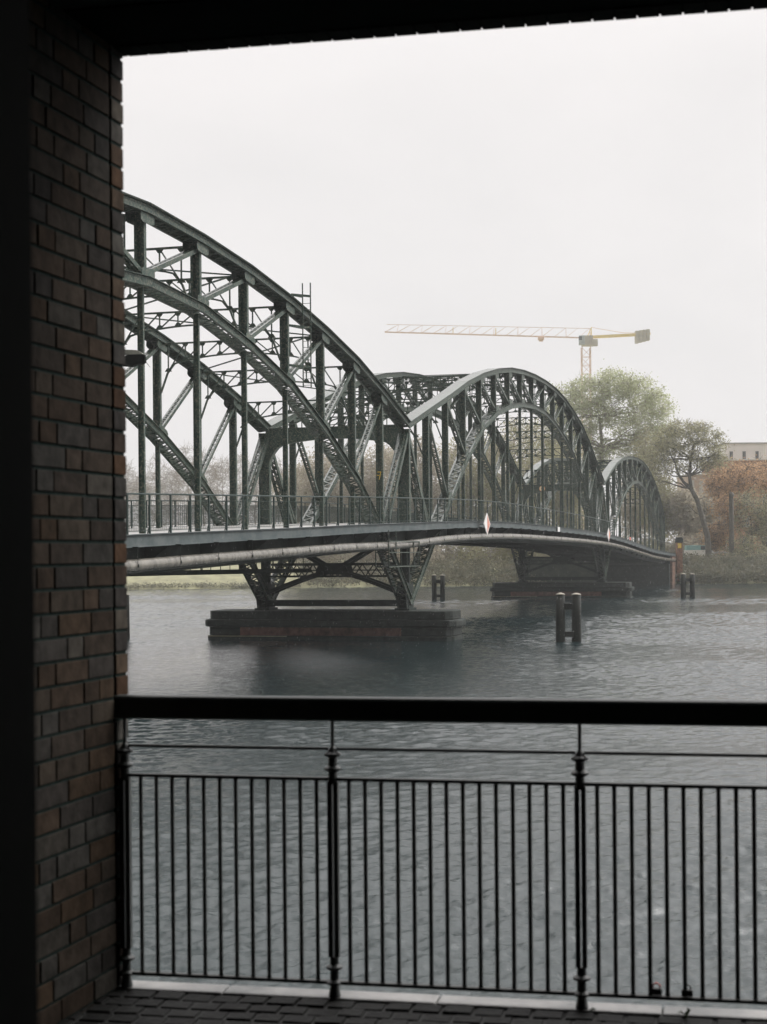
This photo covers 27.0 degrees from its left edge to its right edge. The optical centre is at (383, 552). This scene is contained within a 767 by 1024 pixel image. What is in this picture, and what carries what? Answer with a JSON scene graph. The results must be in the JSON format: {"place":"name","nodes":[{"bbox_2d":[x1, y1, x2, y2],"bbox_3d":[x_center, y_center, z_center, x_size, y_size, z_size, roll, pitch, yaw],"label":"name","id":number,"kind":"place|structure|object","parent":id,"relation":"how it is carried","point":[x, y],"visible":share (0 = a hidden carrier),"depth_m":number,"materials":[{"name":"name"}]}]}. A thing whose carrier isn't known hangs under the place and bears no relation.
{"place":"outdoors","nodes":[
{"label":"outdoors","id":0,"kind":"place"},
{"bbox_2d":[72,991,744,1023],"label":"terrace floor","id":1,"kind":"structure","parent":0,"point":[454,1016],"depth_m":5.62,"materials":[{"name":"grey stone"}]},
{"bbox_2d":[0,0,766,1023],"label":"brick building","id":2,"kind":"structure","parent":1,"relation":"on","point":[62,516],"depth_m":5.60,"materials":[{"name":"brick"},{"name":"mortar"}]},
{"bbox_2d":[123,350,149,366],"bbox_3d":[-8.492,-6.635,54.620,1.044,0.593,0.460,-1,0,0],"label":"floodlight","id":3,"kind":"object","parent":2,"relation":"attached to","point":[134,358],"visible":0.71,"depth_m":54.39,"materials":[{"name":"paint"}]},
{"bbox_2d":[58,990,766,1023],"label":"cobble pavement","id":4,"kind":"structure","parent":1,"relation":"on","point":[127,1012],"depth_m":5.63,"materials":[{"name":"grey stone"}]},
{"bbox_2d":[121,7,766,554],"label":"sky","id":5,"kind":"structure","parent":0,"point":[611,175],"materials":[{"name":"white"}]},
{"bbox_2d":[126,583,766,1009],"bbox_3d":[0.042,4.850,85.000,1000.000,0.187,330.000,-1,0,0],"label":"water","id":6,"kind":"structure","parent":0,"point":[672,643],"depth_m":33.11,"materials":[{"name":"black liquid"}]},
{"bbox_2d":[126,594,129,638],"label":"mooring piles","id":7,"kind":"object","parent":6,"relation":"in","point":[128,623],"visible":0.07,"depth_m":92.59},
{"bbox_2d":[205,609,465,640],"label":"stone pier","id":8,"kind":"structure","parent":6,"relation":"in","point":[356,624],"depth_m":89.24,"materials":[{"name":"stone"}]},
{"bbox_2d":[432,574,444,599],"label":"mooring piles","id":9,"kind":"object","parent":6,"relation":"in","point":[441,595],"visible":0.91,"depth_m":163.92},
{"bbox_2d":[490,582,633,597],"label":"stone pier","id":10,"kind":"structure","parent":6,"relation":"in","point":[567,589],"depth_m":165.04,"materials":[{"name":"stone"}]},
{"bbox_2d":[556,593,580,641],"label":"mooring piles","id":11,"kind":"object","parent":6,"relation":"in","point":[562,606],"visible":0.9,"depth_m":85.63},
{"bbox_2d":[681,573,694,596],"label":"mooring piles","id":12,"kind":"object","parent":6,"relation":"in","point":[684,580],"visible":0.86,"depth_m":164.67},
{"bbox_2d":[127,554,766,589],"bbox_3d":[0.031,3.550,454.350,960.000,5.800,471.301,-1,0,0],"label":"bank","id":13,"kind":"structure","parent":0,"point":[215,578],"depth_m":228.93,"materials":[{"name":"green plant"}]},
{"bbox_2d":[124,459,138,527],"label":"bare tree","id":14,"kind":"object","parent":13,"relation":"on","point":[128,484],"visible":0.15,"depth_m":329.69,"materials":[{"name":"brown plant"}]},
{"bbox_2d":[127,471,155,527],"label":"bare tree","id":15,"kind":"object","parent":13,"relation":"on","point":[148,488],"visible":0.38,"depth_m":365.13,"materials":[{"name":"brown plant"}]},
{"bbox_2d":[137,452,173,526],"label":"bare tree","id":16,"kind":"object","parent":13,"relation":"on","point":[152,472],"visible":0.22,"depth_m":401.62,"materials":[{"name":"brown plant"}]},
{"bbox_2d":[152,468,187,526],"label":"bare tree","id":17,"kind":"object","parent":13,"relation":"on","point":[175,491],"visible":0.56,"depth_m":347.22,"materials":[{"name":"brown plant"}]},
{"bbox_2d":[167,439,206,525],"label":"bare tree","id":18,"kind":"object","parent":13,"relation":"on","point":[187,485],"visible":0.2,"depth_m":383.70,"materials":[{"name":"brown plant"}]},
{"bbox_2d":[184,447,226,525],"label":"bare tree","id":19,"kind":"object","parent":13,"relation":"on","point":[213,474],"visible":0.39,"depth_m":329.82,"materials":[{"name":"brown plant"}]},
{"bbox_2d":[125,580,301,588],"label":"reeds","id":20,"kind":"object","parent":13,"relation":"on","point":[197,585],"visible":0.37,"depth_m":225.65,"materials":[{"name":"green plant"}]},
{"bbox_2d":[207,454,240,525],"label":"bare tree","id":21,"kind":"object","parent":13,"relation":"on","point":[221,477],"visible":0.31,"depth_m":365.41,"materials":[{"name":"brown plant"}]},
{"bbox_2d":[220,452,256,524],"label":"bare tree","id":22,"kind":"object","parent":13,"relation":"on","point":[240,467],"visible":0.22,"depth_m":401.67,"materials":[{"name":"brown plant"}]},
{"bbox_2d":[237,463,274,523],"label":"bare tree","id":23,"kind":"object","parent":13,"relation":"on","point":[256,491],"visible":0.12,"depth_m":347.69,"materials":[{"name":"brown plant"}]},
{"bbox_2d":[257,457,288,523],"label":"bare tree","id":24,"kind":"object","parent":13,"relation":"on","point":[280,469],"visible":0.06,"depth_m":382.86,"materials":[{"name":"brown plant"}]},
{"bbox_2d":[257,456,314,560],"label":"woodland tree","id":25,"kind":"object","parent":13,"relation":"on","point":[298,479],"visible":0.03,"depth_m":260.22,"materials":[{"name":"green plant"}]},
{"bbox_2d":[288,445,348,562],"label":"woodland tree","id":26,"kind":"object","parent":13,"relation":"on","point":[307,489],"visible":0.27,"depth_m":248.48,"materials":[{"name":"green plant"}]},
{"bbox_2d":[324,440,370,559],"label":"woodland tree","id":27,"kind":"object","parent":13,"relation":"on","point":[345,505],"visible":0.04,"depth_m":265.90,"materials":[{"name":"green plant"}]},
{"bbox_2d":[336,444,399,562],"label":"woodland tree","id":28,"kind":"object","parent":13,"relation":"on","point":[370,477],"visible":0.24,"depth_m":248.11,"materials":[{"name":"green plant"}]},
{"bbox_2d":[368,443,419,558],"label":"woodland tree","id":29,"kind":"object","parent":13,"relation":"on","point":[391,450],"visible":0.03,"depth_m":260.98,"materials":[{"name":"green plant"}]},
{"bbox_2d":[386,434,455,562],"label":"woodland tree","id":30,"kind":"object","parent":13,"relation":"on","point":[436,493],"visible":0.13,"depth_m":245.70,"materials":[{"name":"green plant"}]},
{"bbox_2d":[421,438,472,559],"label":"woodland tree","id":31,"kind":"object","parent":13,"relation":"on","point":[448,549],"visible":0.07,"depth_m":258.57,"materials":[{"name":"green plant"}]},
{"bbox_2d":[435,434,510,563],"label":"woodland tree","id":32,"kind":"object","parent":13,"relation":"on","point":[472,552],"visible":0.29,"depth_m":247.80,"materials":[{"name":"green plant"}]},
{"bbox_2d":[472,427,525,558],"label":"woodland tree","id":33,"kind":"object","parent":13,"relation":"on","point":[492,548],"visible":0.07,"depth_m":261.39,"materials":[{"name":"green plant"}]},
{"bbox_2d":[385,324,650,527],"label":"tower crane","id":34,"kind":"object","parent":13,"relation":"on","point":[590,341],"visible":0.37,"depth_m":429.17,"materials":[{"name":"metal"}]},
{"bbox_2d":[489,414,551,560],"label":"woodland tree","id":35,"kind":"object","parent":13,"relation":"on","point":[505,552],"visible":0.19,"depth_m":250.40,"materials":[{"name":"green plant"}]},
{"bbox_2d":[294,550,766,587],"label":"riverbank bushes","id":36,"kind":"object","parent":13,"relation":"on","point":[710,568],"visible":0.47,"depth_m":230.80,"materials":[{"name":"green plant"}]},
{"bbox_2d":[518,417,576,556],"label":"woodland tree","id":37,"kind":"object","parent":13,"relation":"on","point":[548,442],"visible":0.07,"depth_m":261.21,"materials":[{"name":"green plant"}]},
{"bbox_2d":[518,558,593,581],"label":"bank wall","id":38,"kind":"structure","parent":13,"relation":"on","point":[562,570],"depth_m":227.61,"materials":[{"name":"stone"}]},
{"bbox_2d":[536,441,591,556],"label":"woodland tree","id":39,"kind":"object","parent":13,"relation":"on","point":[557,503],"visible":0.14,"depth_m":244.74,"materials":[{"name":"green plant"}]},
{"bbox_2d":[534,365,684,519],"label":"broadleaf tree","id":40,"kind":"object","parent":13,"relation":"on","point":[606,414],"visible":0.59,"depth_m":266.24,"materials":[{"name":"green plant"}]},
{"bbox_2d":[610,482,651,544],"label":"woodland tree","id":41,"kind":"object","parent":13,"relation":"on","point":[628,518],"visible":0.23,"depth_m":283.56,"materials":[{"name":"green plant"}]},
{"bbox_2d":[594,556,675,584],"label":"abutment","id":42,"kind":"object","parent":13,"relation":"on","point":[645,573],"visible":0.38,"depth_m":224.80,"materials":[{"name":"stone"}]},
{"bbox_2d":[122,191,685,610],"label":"arch bridge","id":43,"kind":"structure","parent":42,"relation":"on","point":[230,535],"depth_m":87.17,"materials":[{"name":"paint"}]},
{"bbox_2d":[289,283,311,387],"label":"ladder","id":44,"kind":"object","parent":43,"relation":"attached to","point":[302,327],"visible":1,"depth_m":71.08,"materials":[{"name":"metal"}]},
{"bbox_2d":[375,530,419,567],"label":"inspection cage","id":45,"kind":"object","parent":43,"relation":"hanging from","point":[396,552],"visible":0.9,"depth_m":82.54,"materials":[{"name":"paint"}]},
{"bbox_2d":[125,527,676,572],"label":"service pipe","id":46,"kind":"object","parent":43,"relation":"hanging from","point":[155,563],"visible":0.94,"depth_m":70.73,"materials":[{"name":"metal"}]},
{"bbox_2d":[480,513,489,534],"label":"diamond sign","id":47,"kind":"object","parent":43,"relation":"attached to","point":[486,523],"visible":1,"depth_m":103.13,"materials":[{"name":"metal"}]},
{"bbox_2d":[606,528,609,541],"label":"diamond sign","id":48,"kind":"object","parent":43,"relation":"attached to","point":[608,534],"visible":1,"depth_m":158.62,"materials":[{"name":"metal"}]},
{"bbox_2d":[621,422,673,542],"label":"slender tree","id":49,"kind":"object","parent":13,"relation":"on","point":[640,448],"visible":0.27,"depth_m":261.31,"materials":[{"name":"green plant"}]},
{"bbox_2d":[631,473,681,552],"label":"woodland tree","id":50,"kind":"object","parent":13,"relation":"on","point":[662,490],"visible":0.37,"depth_m":262.12,"materials":[{"name":"green plant"}]},
{"bbox_2d":[675,537,682,580],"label":"bridge pillar","id":51,"kind":"structure","parent":13,"relation":"on","point":[679,553],"depth_m":229.08,"materials":[{"name":"orange brick"}]},
{"bbox_2d":[635,418,734,556],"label":"leaning tree","id":52,"kind":"object","parent":13,"relation":"on","point":[665,453],"visible":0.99,"depth_m":243.44,"materials":[{"name":"green plant"}]},
{"bbox_2d":[663,477,714,556],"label":"woodland tree","id":53,"kind":"object","parent":13,"relation":"on","point":[689,520],"visible":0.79,"depth_m":260.23,"materials":[{"name":"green plant"}]},
{"bbox_2d":[676,474,713,542],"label":"brick wing","id":54,"kind":"structure","parent":13,"relation":"on","point":[698,481],"depth_m":272.00,"materials":[{"name":"brown brick"}]},
{"bbox_2d":[699,480,702,542],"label":"window","id":55,"kind":"structure","parent":54,"relation":"in","point":[700,482],"depth_m":271.96,"materials":[{"name":"grey glass"}]},
{"bbox_2d":[684,545,713,556],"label":"delivery van","id":56,"kind":"object","parent":13,"relation":"on","point":[698,549],"visible":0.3,"depth_m":249.13,"materials":[{"name":"white paint"}]},
{"bbox_2d":[689,487,726,556],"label":"woodland tree","id":57,"kind":"object","parent":13,"relation":"on","point":[704,504],"visible":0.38,"depth_m":262.27,"materials":[{"name":"green plant"}]},
{"bbox_2d":[695,463,735,553],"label":"autumn tree","id":58,"kind":"object","parent":13,"relation":"on","point":[715,487],"visible":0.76,"depth_m":255.53,"materials":[{"name":"orange plant"}]},
{"bbox_2d":[696,519,736,557],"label":"shrub","id":59,"kind":"object","parent":13,"relation":"on","point":[717,542],"visible":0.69,"depth_m":251.04,"materials":[{"name":"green plant"}]},
{"bbox_2d":[707,489,748,541],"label":"shrub","id":60,"kind":"object","parent":13,"relation":"on","point":[720,513],"visible":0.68,"depth_m":249.50,"materials":[{"name":"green plant"}]},
{"bbox_2d":[729,492,733,555],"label":"dark pole","id":61,"kind":"object","parent":13,"relation":"on","point":[731,522],"visible":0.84,"depth_m":241.70,"materials":[{"name":"brown wood"}]},
{"bbox_2d":[702,459,766,555],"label":"brick house","id":62,"kind":"structure","parent":13,"relation":"on","point":[747,462],"depth_m":276.00,"materials":[{"name":"brown brick"}]},
{"bbox_2d":[713,457,763,543],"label":"autumn tree","id":63,"kind":"object","parent":13,"relation":"on","point":[738,480],"visible":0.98,"depth_m":251.31,"materials":[{"name":"orange plant"}]},
{"bbox_2d":[710,442,766,458],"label":"white building","id":64,"kind":"structure","parent":13,"relation":"on","point":[749,450],"depth_m":300.00,"materials":[{"name":"white paint"}]},
{"bbox_2d":[742,451,745,458],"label":"window","id":65,"kind":"structure","parent":64,"relation":"in","point":[743,452],"depth_m":299.94,"materials":[{"name":"grey glass"}]},
{"bbox_2d":[719,533,765,558],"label":"shrub","id":66,"kind":"object","parent":13,"relation":"on","point":[749,548],"visible":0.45,"depth_m":242.20,"materials":[{"name":"green plant"}]},
{"bbox_2d":[725,485,766,553],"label":"shrub","id":67,"kind":"object","parent":13,"relation":"on","point":[747,499],"visible":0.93,"depth_m":246.39,"materials":[{"name":"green plant"}]},
{"bbox_2d":[743,452,766,543],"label":"autumn tree","id":68,"kind":"object","parent":13,"relation":"on","point":[761,468],"visible":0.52,"depth_m":255.32,"materials":[{"name":"brown plant"}]},
{"bbox_2d":[745,498,766,550],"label":"shrub","id":69,"kind":"object","parent":13,"relation":"on","point":[762,516],"visible":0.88,"depth_m":245.47,"materials":[{"name":"green plant"}]},
{"bbox_2d":[755,474,766,506],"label":"shrub","id":70,"kind":"object","parent":13,"relation":"on","point":[765,490],"visible":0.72,"depth_m":252.50,"materials":[{"name":"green plant"}]},
{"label":"quay wall","id":71,"kind":"structure","parent":0,"visible":0},
{"bbox_2d":[116,980,766,1021],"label":"coping","id":72,"kind":"object","parent":71,"relation":"on","point":[743,1015],"visible":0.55,"depth_m":5.76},
{"bbox_2d":[113,694,766,1009],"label":"terrace railing","id":73,"kind":"object","parent":72,"relation":"on","point":[732,713],"visible":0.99,"depth_m":5.74,"materials":[{"name":"metal"}]},
{"bbox_2d":[650,982,661,994],"bbox_3d":[0.956,1.525,5.598,0.040,0.044,0.024,-1,0,12],"label":"padlock","id":74,"kind":"object","parent":73,"relation":"on","point":[655,990],"visible":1,"depth_m":5.59,"materials":[{"name":"metal"}]},
{"bbox_2d":[681,984,692,996],"bbox_3d":[1.060,1.524,5.577,0.040,0.044,0.024,0,0,12],"label":"padlock","id":75,"kind":"object","parent":73,"relation":"on","point":[688,992],"visible":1,"depth_m":5.57,"materials":[{"name":"metal"}]},
{"bbox_2d":[678,1007,689,1016],"bbox_3d":[1.042,1.595,5.538,0.062,0.032,0.033,-1,0,0],"label":"weed","id":76,"kind":"object","parent":72,"relation":"on","point":[686,1013],"visible":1,"depth_m":5.53,"materials":[{"name":"green plant"}]}
]}

